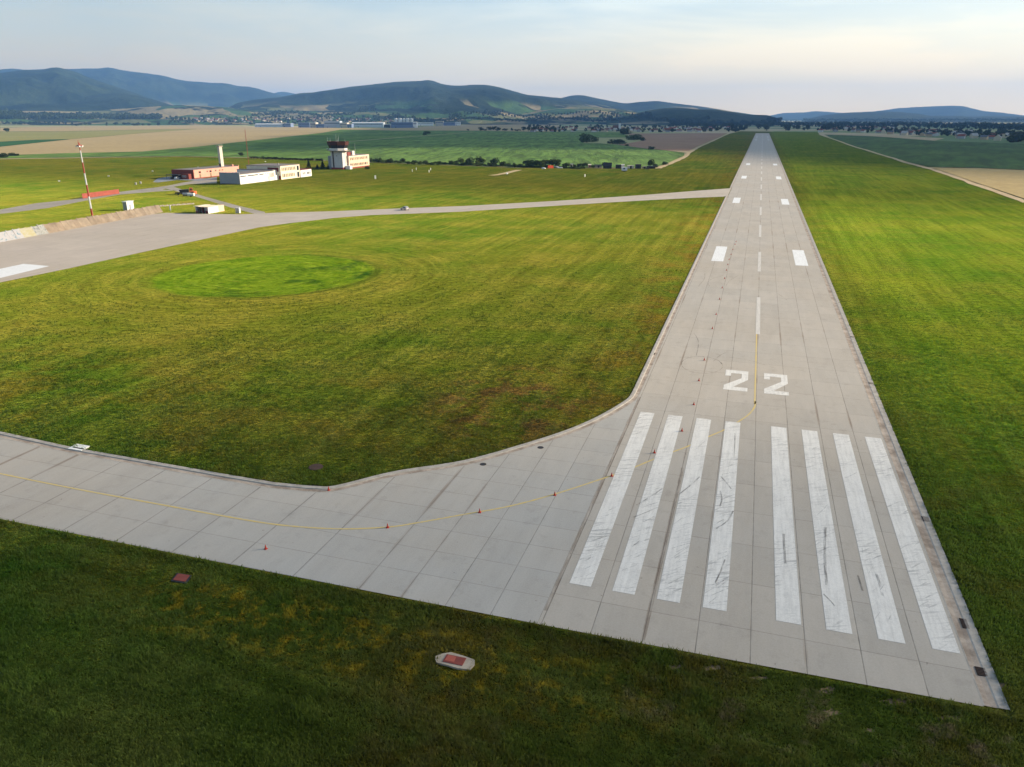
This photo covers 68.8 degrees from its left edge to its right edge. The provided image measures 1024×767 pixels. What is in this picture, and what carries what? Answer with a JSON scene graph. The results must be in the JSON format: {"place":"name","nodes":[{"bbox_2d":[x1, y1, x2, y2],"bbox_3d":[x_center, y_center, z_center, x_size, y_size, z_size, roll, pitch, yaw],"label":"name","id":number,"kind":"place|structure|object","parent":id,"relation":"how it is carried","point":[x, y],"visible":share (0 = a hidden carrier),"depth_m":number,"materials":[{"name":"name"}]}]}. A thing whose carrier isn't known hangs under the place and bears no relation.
{"place":"outdoors","nodes":[
{"label":"outdoors","id":0,"kind":"place"},
{"bbox_2d":[0,139,65,146],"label":"dark field","id":1,"kind":"structure","parent":0,"point":[8,143],"depth_m":1143.41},
{"bbox_2d":[0,93,168,110],"bbox_3d":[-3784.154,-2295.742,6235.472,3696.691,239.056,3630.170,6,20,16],"label":"hills","id":2,"kind":"structure","parent":0,"point":[107,101],"depth_m":5685.11,"materials":[{"name":"green plant"}]},
{"bbox_2d":[0,67,169,105],"bbox_3d":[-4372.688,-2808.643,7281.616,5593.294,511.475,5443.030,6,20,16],"label":"hills","id":3,"kind":"structure","parent":0,"point":[58,86],"depth_m":6160.44,"materials":[{"name":"blue"}]},
{"bbox_2d":[0,129,190,141],"bbox_3d":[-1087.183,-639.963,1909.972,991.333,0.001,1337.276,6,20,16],"label":"field","id":4,"kind":"structure","parent":0,"point":[21,135],"depth_m":1706.67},
{"bbox_2d":[0,126,236,130],"bbox_3d":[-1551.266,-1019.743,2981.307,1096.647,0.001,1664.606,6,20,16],"label":"stubble field","id":5,"kind":"structure","parent":0,"point":[83,128],"depth_m":2703.80,"materials":[{"name":"beige plant"}]},
{"bbox_2d":[4,156,241,158],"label":"dirt track","id":6,"kind":"structure","parent":0,"point":[139,156],"depth_m":704.90,"materials":[{"name":"beige soil"}]},
{"bbox_2d":[0,125,246,126],"bbox_3d":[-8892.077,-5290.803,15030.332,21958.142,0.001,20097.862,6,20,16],"label":"meadow","id":7,"kind":"structure","parent":0,"point":[96,125],"depth_m":3820.92,"materials":[{"name":"green plant"}]},
{"bbox_2d":[0,177,264,213],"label":"service road","id":8,"kind":"structure","parent":0,"point":[35,206],"depth_m":333.69,"materials":[{"name":"grey asphalt"}]},
{"bbox_2d":[80,189,118,197],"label":"red barrier","id":9,"kind":"object","parent":8,"relation":"on","point":[101,193],"visible":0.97,"depth_m":355.50,"materials":[{"name":"paint"}]},
{"bbox_2d":[179,188,196,193],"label":"orange truck","id":10,"kind":"object","parent":8,"relation":"on","point":[189,190],"visible":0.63,"depth_m":365.27,"materials":[{"name":"metal"}]},
{"bbox_2d":[0,67,283,106],"bbox_3d":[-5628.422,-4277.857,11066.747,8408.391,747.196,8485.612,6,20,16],"label":"hills","id":11,"kind":"structure","parent":0,"point":[167,90],"depth_m":10310.81,"materials":[{"name":"green plant"}]},
{"bbox_2d":[0,125,558,154],"bbox_3d":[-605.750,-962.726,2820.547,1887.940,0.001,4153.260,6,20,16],"label":"wheat field","id":12,"kind":"structure","parent":0,"point":[151,141],"depth_m":1370.01,"materials":[{"name":"beige plant"}]},
{"bbox_2d":[275,92,293,95],"bbox_3d":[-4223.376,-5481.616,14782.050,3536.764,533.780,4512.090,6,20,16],"label":"hills","id":13,"kind":"structure","parent":0,"point":[283,93],"depth_m":14658.00,"materials":[{"name":"blue"}]},
{"bbox_2d":[0,105,639,125],"bbox_3d":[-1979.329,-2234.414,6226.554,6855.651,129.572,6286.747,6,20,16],"label":"hills","id":14,"kind":"structure","parent":0,"point":[187,111],"depth_m":4865.07,"materials":[{"name":"green plant"}]},
{"bbox_2d":[1,120,63,124],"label":"forest","id":15,"kind":"object","parent":14,"relation":"on","point":[21,122],"visible":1,"depth_m":3928.45,"materials":[{"name":"green plant"}]},
{"bbox_2d":[0,108,162,118],"bbox_3d":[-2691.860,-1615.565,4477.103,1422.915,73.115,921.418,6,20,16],"label":"forest","id":16,"kind":"object","parent":14,"relation":"on","point":[6,113],"visible":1,"depth_m":4314.75,"materials":[{"name":"green plant"}]},
{"bbox_2d":[168,115,432,123],"bbox_3d":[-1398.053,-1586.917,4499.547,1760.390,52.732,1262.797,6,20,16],"label":"town","id":17,"kind":"object","parent":14,"relation":"on","point":[263,122],"visible":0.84,"depth_m":4483.96},
{"bbox_2d":[251,106,709,121],"bbox_3d":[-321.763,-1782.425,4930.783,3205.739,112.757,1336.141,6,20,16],"label":"forest","id":18,"kind":"object","parent":14,"relation":"on","point":[648,115],"visible":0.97,"depth_m":4818.12,"materials":[{"name":"green plant"}]},
{"bbox_2d":[0,129,683,166],"bbox_3d":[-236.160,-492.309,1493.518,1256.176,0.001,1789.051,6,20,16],"label":"crop field","id":19,"kind":"structure","parent":0,"point":[515,147],"depth_m":888.33,"materials":[{"name":"green plant"}]},
{"bbox_2d":[0,153,8,157],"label":"bush","id":20,"kind":"object","parent":19,"relation":"on","point":[3,155],"visible":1,"depth_m":704.40,"materials":[{"name":"green plant"}]},
{"bbox_2d":[465,157,473,164],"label":"tree","id":21,"kind":"object","parent":19,"relation":"on","point":[468,160],"visible":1,"depth_m":591.99,"materials":[{"name":"green plant"}]},
{"bbox_2d":[473,156,485,162],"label":"tree","id":22,"kind":"object","parent":19,"relation":"on","point":[481,160],"visible":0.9,"depth_m":597.34,"materials":[{"name":"green plant"}]},
{"bbox_2d":[490,158,499,163],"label":"tree","id":23,"kind":"object","parent":19,"relation":"on","point":[493,160],"visible":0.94,"depth_m":591.82,"materials":[{"name":"green plant"}]},
{"bbox_2d":[528,160,538,166],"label":"tree","id":24,"kind":"object","parent":19,"relation":"on","point":[530,162],"visible":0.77,"depth_m":566.90,"materials":[{"name":"green plant"}]},
{"bbox_2d":[547,159,555,164],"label":"tree","id":25,"kind":"object","parent":19,"relation":"on","point":[551,161],"visible":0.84,"depth_m":570.76,"materials":[{"name":"green plant"}]},
{"bbox_2d":[553,159,560,166],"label":"tree","id":26,"kind":"object","parent":19,"relation":"on","point":[557,162],"visible":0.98,"depth_m":565.96,"materials":[{"name":"green plant"}]},
{"bbox_2d":[617,128,630,133],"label":"bush","id":27,"kind":"object","parent":19,"relation":"on","point":[623,131],"visible":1,"depth_m":1712.51,"materials":[{"name":"green plant"}]},
{"bbox_2d":[327,139,368,168],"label":"control tower","id":28,"kind":"structure","parent":0,"point":[340,157],"depth_m":543.22,"materials":[{"name":"paint"}]},
{"bbox_2d":[228,80,634,119],"bbox_3d":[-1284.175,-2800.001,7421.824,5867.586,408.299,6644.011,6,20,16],"label":"hills","id":29,"kind":"structure","parent":0,"point":[429,96],"depth_m":6037.37,"materials":[{"name":"green plant"}]},
{"bbox_2d":[494,170,519,174],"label":"dirt track","id":30,"kind":"structure","parent":0,"point":[507,172],"depth_m":509.66,"materials":[{"name":"beige soil"}]},
{"bbox_2d":[0,131,1023,766],"bbox_3d":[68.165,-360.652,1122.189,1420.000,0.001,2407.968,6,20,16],"label":"grass","id":31,"kind":"structure","parent":0,"point":[868,201],"depth_m":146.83,"materials":[{"name":"green plant"}]},
{"bbox_2d":[76,143,92,215],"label":"lighting mast","id":32,"kind":"object","parent":31,"relation":"on","point":[89,199],"visible":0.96,"depth_m":279.00,"materials":[{"name":"white metal"}]},
{"bbox_2d":[121,200,133,209],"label":"equipment hut","id":33,"kind":"object","parent":31,"relation":"on","point":[128,205],"visible":0.82,"depth_m":301.48,"materials":[{"name":"white metal"}]},
{"bbox_2d":[159,201,193,206],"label":"scrap fence","id":34,"kind":"object","parent":31,"relation":"on","point":[183,203],"visible":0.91,"depth_m":319.60,"materials":[{"name":"beige metal"}]},
{"bbox_2d":[171,573,191,583],"bbox_3d":[-26.616,15.723,60.328,1.697,0.150,1.096,5,20,13],"label":"inspection cover","id":35,"kind":"object","parent":31,"relation":"on","point":[179,578],"visible":1,"depth_m":60.20,"materials":[{"name":"metal"}]},
{"bbox_2d":[153,176,216,181],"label":"parking pad","id":36,"kind":"object","parent":31,"relation":"on","point":[163,179],"visible":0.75,"depth_m":453.49,"materials":[{"name":"grey concrete"}]},
{"bbox_2d":[166,174,181,179],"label":"car shelter","id":37,"kind":"object","parent":36,"relation":"on","point":[176,175],"visible":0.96,"depth_m":456.63,"materials":[{"name":"metal"}]},
{"bbox_2d":[171,144,238,178],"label":"salmon building","id":38,"kind":"structure","parent":31,"relation":"on","point":[200,172],"depth_m":470.03,"materials":[{"name":"paint"}]},
{"bbox_2d":[195,204,223,213],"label":"equipment shed","id":39,"kind":"structure","parent":31,"relation":"on","point":[207,208],"depth_m":293.19,"materials":[{"name":"white metal"}]},
{"bbox_2d":[219,163,311,184],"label":"hangar building","id":40,"kind":"structure","parent":31,"relation":"on","point":[255,173],"depth_m":449.90,"materials":[{"name":"concrete"}]},
{"bbox_2d":[251,176,256,182],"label":"door","id":41,"kind":"structure","parent":40,"relation":"in","point":[254,179],"depth_m":430.53,"materials":[{"name":"white metal"}]},
{"bbox_2d":[309,464,322,470],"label":"sunken manhole","id":42,"kind":"object","parent":31,"relation":"on","point":[313,467],"visible":1,"depth_m":79.56,"materials":[{"name":"metal"}]},
{"bbox_2d":[0,400,636,623],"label":"taxiway","id":43,"kind":"structure","parent":31,"relation":"on","point":[507,562],"depth_m":69.57,"materials":[{"name":"concrete"}]},
{"bbox_2d":[0,334,756,528],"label":"yellow guide line","id":44,"kind":"object","parent":43,"relation":"on","point":[396,525],"visible":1,"depth_m":72.64,"materials":[{"name":"paint"}]},
{"bbox_2d":[0,187,731,281],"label":"apron","id":45,"kind":"object","parent":31,"relation":"on","point":[66,249],"visible":0.97,"depth_m":245.26,"materials":[{"name":"concrete"}]},
{"bbox_2d":[0,264,47,277],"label":"apron marking","id":46,"kind":"object","parent":45,"relation":"on","point":[13,270],"visible":1,"depth_m":183.61,"materials":[{"name":"white paint"}]},
{"bbox_2d":[0,205,162,241],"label":"blast wall","id":47,"kind":"structure","parent":45,"relation":"on","point":[20,233],"depth_m":253.28,"materials":[{"name":"beige concrete"}]},
{"bbox_2d":[435,652,474,670],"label":"inspection slab","id":48,"kind":"structure","parent":31,"relation":"on","point":[455,661],"depth_m":50.95,"materials":[{"name":"red paint"}]},
{"bbox_2d":[603,162,611,167],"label":"hut","id":49,"kind":"object","parent":31,"relation":"on","point":[607,165],"visible":1,"depth_m":553.02,"materials":[{"name":"grey wood"}]},
{"bbox_2d":[704,665,720,670],"bbox_3d":[13.412,19.202,50.569,1.440,0.001,0.682,-1,20,-4],"label":"bare patch","id":50,"kind":"object","parent":31,"relation":"on","point":[708,667],"visible":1,"depth_m":50.58,"materials":[{"name":"soil"}]},
{"bbox_2d":[819,686,834,693],"bbox_3d":[20.488,19.913,48.562,1.255,0.001,0.645,-6,20,-16],"label":"bare patch","id":51,"kind":"object","parent":31,"relation":"on","point":[825,691],"visible":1,"depth_m":48.63,"materials":[{"name":"soil"}]},
{"bbox_2d":[821,709,840,715],"bbox_3d":[19.870,20.554,46.755,1.599,0.001,0.624,-2,20,-6],"label":"bare patch","id":52,"kind":"object","parent":31,"relation":"on","point":[832,710],"visible":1,"depth_m":46.75,"materials":[{"name":"soil"}]},
{"bbox_2d":[789,168,893,349],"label":"grass strip","id":53,"kind":"object","parent":31,"relation":"on","point":[860,300],"visible":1,"depth_m":169.04,"materials":[{"name":"green plant"}]},
{"bbox_2d":[881,697,916,705],"bbox_3d":[24.549,20.236,47.652,2.631,0.001,0.829,-1,20,-4],"label":"bare patch","id":54,"kind":"object","parent":31,"relation":"on","point":[891,701],"visible":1,"depth_m":47.63,"materials":[{"name":"soil"}]},
{"bbox_2d":[0,121,1023,198],"bbox_3d":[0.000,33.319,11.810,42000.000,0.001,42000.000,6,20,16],"label":"ground","id":55,"kind":"structure","parent":0,"point":[604,140],"depth_m":1968.98,"materials":[{"name":"green plant"}]},
{"bbox_2d":[255,124,282,126],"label":"industrial hall","id":56,"kind":"structure","parent":55,"relation":"on","point":[268,125],"depth_m":3160.91,"materials":[{"name":"grey metal"}]},
{"bbox_2d":[282,123,293,126],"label":"industrial hall","id":57,"kind":"structure","parent":55,"relation":"on","point":[288,124],"depth_m":3160.91,"materials":[{"name":"white metal"}]},
{"bbox_2d":[298,122,309,126],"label":"industrial hall","id":58,"kind":"structure","parent":55,"relation":"on","point":[303,124],"depth_m":3036.03,"materials":[{"name":"metal"}]},
{"bbox_2d":[310,122,317,127],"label":"industrial hall","id":59,"kind":"structure","parent":55,"relation":"on","point":[312,124],"depth_m":2979.06,"materials":[{"name":"grey metal"}]},
{"bbox_2d":[0,392,639,492],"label":"kerb","id":60,"kind":"structure","parent":55,"relation":"on","point":[631,399],"depth_m":80.46,"materials":[{"name":"concrete"}]},
{"bbox_2d":[68,444,89,450],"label":"kerb inlet","id":61,"kind":"object","parent":60,"relation":"in","point":[74,447],"visible":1,"depth_m":84.07,"materials":[{"name":"white concrete"}]},
{"bbox_2d":[316,124,323,127],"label":"industrial hall","id":62,"kind":"structure","parent":55,"relation":"on","point":[319,125],"depth_m":2951.37,"materials":[{"name":"grey metal"}]},
{"bbox_2d":[324,121,341,127],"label":"industrial hall","id":63,"kind":"structure","parent":55,"relation":"on","point":[331,124],"depth_m":2949.52,"materials":[{"name":"grey metal"}]},
{"bbox_2d":[340,123,348,127],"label":"industrial hall","id":64,"kind":"structure","parent":55,"relation":"on","point":[343,125],"depth_m":2950.77,"materials":[{"name":"grey metal"}]},
{"bbox_2d":[352,122,384,126],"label":"industrial hall","id":65,"kind":"structure","parent":55,"relation":"on","point":[368,124],"depth_m":3037.31,"materials":[{"name":"grey metal"}]},
{"bbox_2d":[391,122,412,127],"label":"industrial hall","id":66,"kind":"structure","parent":55,"relation":"on","point":[401,124],"depth_m":2922.38,"materials":[{"name":"metal"}]},
{"bbox_2d":[413,122,417,127],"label":"industrial hall","id":67,"kind":"structure","parent":55,"relation":"on","point":[415,124],"depth_m":2922.99,"materials":[{"name":"metal"}]},
{"bbox_2d":[418,122,433,125],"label":"industrial hall","id":68,"kind":"structure","parent":55,"relation":"on","point":[425,123],"depth_m":3819.57,"materials":[{"name":"grey metal"}]},
{"bbox_2d":[435,121,443,125],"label":"industrial hall","id":69,"kind":"structure","parent":55,"relation":"on","point":[439,123],"depth_m":3817.96,"materials":[{"name":"grey metal"}]},
{"bbox_2d":[444,122,454,125],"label":"industrial hall","id":70,"kind":"structure","parent":55,"relation":"on","point":[449,123],"depth_m":3818.75,"materials":[{"name":"metal"}]},
{"bbox_2d":[533,160,545,166],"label":"tree","id":71,"kind":"object","parent":55,"relation":"on","point":[541,163],"visible":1,"depth_m":562.81,"materials":[{"name":"green plant"}]},
{"bbox_2d":[579,133,595,142],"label":"bush","id":72,"kind":"object","parent":55,"relation":"on","point":[585,138],"visible":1,"depth_m":1149.99,"materials":[{"name":"green plant"}]},
{"bbox_2d":[612,121,620,129],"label":"church tower","id":73,"kind":"structure","parent":55,"relation":"on","point":[617,126],"depth_m":2270.78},
{"bbox_2d":[625,134,641,139],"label":"bush","id":74,"kind":"object","parent":55,"relation":"on","point":[635,137],"visible":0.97,"depth_m":1288.58,"materials":[{"name":"green plant"}]},
{"bbox_2d":[530,124,740,131],"bbox_3d":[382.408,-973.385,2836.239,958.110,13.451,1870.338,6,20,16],"label":"forest","id":75,"kind":"object","parent":55,"relation":"on","point":[585,129],"visible":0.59,"depth_m":2282.08,"materials":[{"name":"green plant"}]},
{"bbox_2d":[632,195,727,393],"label":"kerb","id":76,"kind":"structure","parent":55,"relation":"on","point":[642,378],"depth_m":137.28,"materials":[{"name":"concrete"}]},
{"bbox_2d":[730,134,755,186],"bbox_3d":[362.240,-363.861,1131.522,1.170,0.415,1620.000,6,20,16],"label":"kerb","id":77,"kind":"structure","parent":55,"relation":"on","point":[740,165],"depth_m":557.43,"materials":[{"name":"concrete"}]},
{"bbox_2d":[669,119,1023,129],"bbox_3d":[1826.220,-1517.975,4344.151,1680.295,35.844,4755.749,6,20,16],"label":"forest","id":78,"kind":"object","parent":55,"relation":"on","point":[1006,126],"visible":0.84,"depth_m":3446.41,"materials":[{"name":"green plant"}]},
{"bbox_2d":[769,134,1009,709],"bbox_3d":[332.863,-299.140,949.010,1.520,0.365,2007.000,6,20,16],"label":"kerb","id":79,"kind":"structure","parent":55,"relation":"on","point":[989,689],"depth_m":67.13,"materials":[{"name":"concrete"}]},
{"bbox_2d":[959,618,968,627],"bbox_3d":[33.215,17.621,54.937,0.450,0.065,1.200,6,20,16],"label":"drain grate","id":80,"kind":"object","parent":79,"relation":"in","point":[962,621],"visible":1,"depth_m":54.89,"materials":[{"name":"metal"}]},
{"bbox_2d":[974,666,987,675],"bbox_3d":[31.456,19.311,50.169,0.600,0.065,0.900,6,20,16],"label":"drain grate","id":81,"kind":"object","parent":79,"relation":"in","point":[980,671],"visible":1,"depth_m":50.14,"materials":[{"name":"metal"}]},
{"bbox_2d":[836,134,942,140],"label":"stubble strip","id":82,"kind":"object","parent":55,"relation":"on","point":[922,138],"visible":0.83,"depth_m":1440.75,"materials":[{"name":"plant"}]},
{"bbox_2d":[766,117,1023,120],"bbox_3d":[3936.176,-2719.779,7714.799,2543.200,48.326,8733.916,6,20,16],"label":"forest","id":83,"kind":"object","parent":55,"relation":"on","point":[897,119],"visible":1,"depth_m":7121.94,"materials":[{"name":"green plant"}]},
{"bbox_2d":[815,125,1017,136],"bbox_3d":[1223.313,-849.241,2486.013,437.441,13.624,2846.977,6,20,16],"label":"forest","id":84,"kind":"object","parent":55,"relation":"on","point":[967,132],"visible":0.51,"depth_m":1836.53,"materials":[{"name":"green plant"}]},
{"bbox_2d":[957,134,965,138],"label":"house","id":85,"kind":"structure","parent":55,"relation":"on","point":[961,136],"depth_m":1374.14,"materials":[{"name":"grey paint"}]},
{"bbox_2d":[970,133,978,137],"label":"house","id":86,"kind":"structure","parent":55,"relation":"on","point":[974,135],"depth_m":1392.41,"materials":[{"name":"beige paint"}]},
{"bbox_2d":[980,135,988,139],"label":"house","id":87,"kind":"structure","parent":55,"relation":"on","point":[984,137],"depth_m":1303.71,"materials":[{"name":"beige paint"}]},
{"bbox_2d":[993,134,1001,140],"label":"house","id":88,"kind":"structure","parent":55,"relation":"on","point":[997,137],"depth_m":1253.91,"materials":[{"name":"beige paint"}]},
{"bbox_2d":[1005,134,1020,142],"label":"tree","id":89,"kind":"object","parent":55,"relation":"on","point":[1012,138],"visible":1,"depth_m":1150.01,"materials":[{"name":"green plant"}]},
{"bbox_2d":[1008,132,1023,141],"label":"tree","id":90,"kind":"object","parent":55,"relation":"on","point":[1021,134],"visible":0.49,"depth_m":1176.92,"materials":[{"name":"green plant"}]},
{"bbox_2d":[0,0,1023,115],"label":"sky","id":91,"kind":"structure","parent":0,"point":[755,57],"materials":[{"name":"blue"}]},
{"bbox_2d":[635,164,640,168],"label":"hut","id":92,"kind":"object","parent":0,"point":[637,166],"visible":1,"depth_m":550.72,"materials":[{"name":"grey wood"}]},
{"bbox_2d":[563,95,752,114],"bbox_3d":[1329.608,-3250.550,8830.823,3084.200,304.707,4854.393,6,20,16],"label":"hills","id":93,"kind":"structure","parent":0,"point":[643,106],"depth_m":8655.98,"materials":[{"name":"blue plant"}]},
{"bbox_2d":[620,133,726,150],"bbox_3d":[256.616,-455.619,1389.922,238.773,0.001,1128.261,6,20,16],"label":"brown field","id":94,"kind":"structure","parent":0,"point":[677,141],"depth_m":1246.53,"materials":[{"name":"soil"}]},
{"bbox_2d":[609,139,626,143],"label":"bush","id":95,"kind":"object","parent":94,"relation":"on","point":[617,141],"visible":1,"depth_m":1071.04,"materials":[{"name":"green plant"}]},
{"bbox_2d":[606,108,781,125],"bbox_3d":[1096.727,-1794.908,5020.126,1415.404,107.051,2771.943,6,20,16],"label":"hills","id":96,"kind":"structure","parent":0,"point":[713,115],"depth_m":4450.44,"materials":[{"name":"green plant"}]},
{"bbox_2d":[658,133,729,167],"bbox_3d":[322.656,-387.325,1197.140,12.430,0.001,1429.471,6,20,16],"label":"dirt track","id":97,"kind":"structure","parent":0,"point":[685,155],"depth_m":764.28,"materials":[{"name":"beige soil"}]},
{"bbox_2d":[537,133,983,706],"bbox_3d":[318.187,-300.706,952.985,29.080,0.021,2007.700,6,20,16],"label":"runway","id":98,"kind":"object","parent":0,"point":[775,527],"visible":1,"depth_m":71.90,"materials":[{"name":"concrete"}]},
{"bbox_2d":[770,111,838,120],"bbox_3d":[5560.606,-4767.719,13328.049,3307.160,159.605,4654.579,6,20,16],"label":"hills","id":99,"kind":"structure","parent":0,"point":[798,115],"depth_m":12969.81,"materials":[{"name":"blue"}]},
{"bbox_2d":[803,111,1023,122],"bbox_3d":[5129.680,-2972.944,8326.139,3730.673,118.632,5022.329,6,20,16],"label":"hills","id":100,"kind":"structure","parent":0,"point":[875,115],"depth_m":7836.62,"materials":[{"name":"green plant"}]},
{"bbox_2d":[818,134,1023,202],"bbox_3d":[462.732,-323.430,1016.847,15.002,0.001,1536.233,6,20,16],"label":"dirt track","id":101,"kind":"structure","parent":0,"point":[993,190],"depth_m":467.46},
{"bbox_2d":[827,135,1023,169],"bbox_3d":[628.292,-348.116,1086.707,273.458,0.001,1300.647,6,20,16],"label":"maize field","id":102,"kind":"structure","parent":0,"point":[928,153],"depth_m":834.67,"materials":[{"name":"green plant"}]},
{"bbox_2d":[871,106,1023,116],"bbox_3d":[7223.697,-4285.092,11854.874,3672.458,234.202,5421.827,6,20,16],"label":"hills","id":103,"kind":"structure","parent":0,"point":[948,111],"depth_m":11577.48,"materials":[{"name":"blue"}]},
{"bbox_2d":[935,168,1023,197],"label":"golden field","id":104,"kind":"structure","parent":0,"point":[1009,181],"depth_m":468.29,"materials":[{"name":"beige plant"}]}
]}

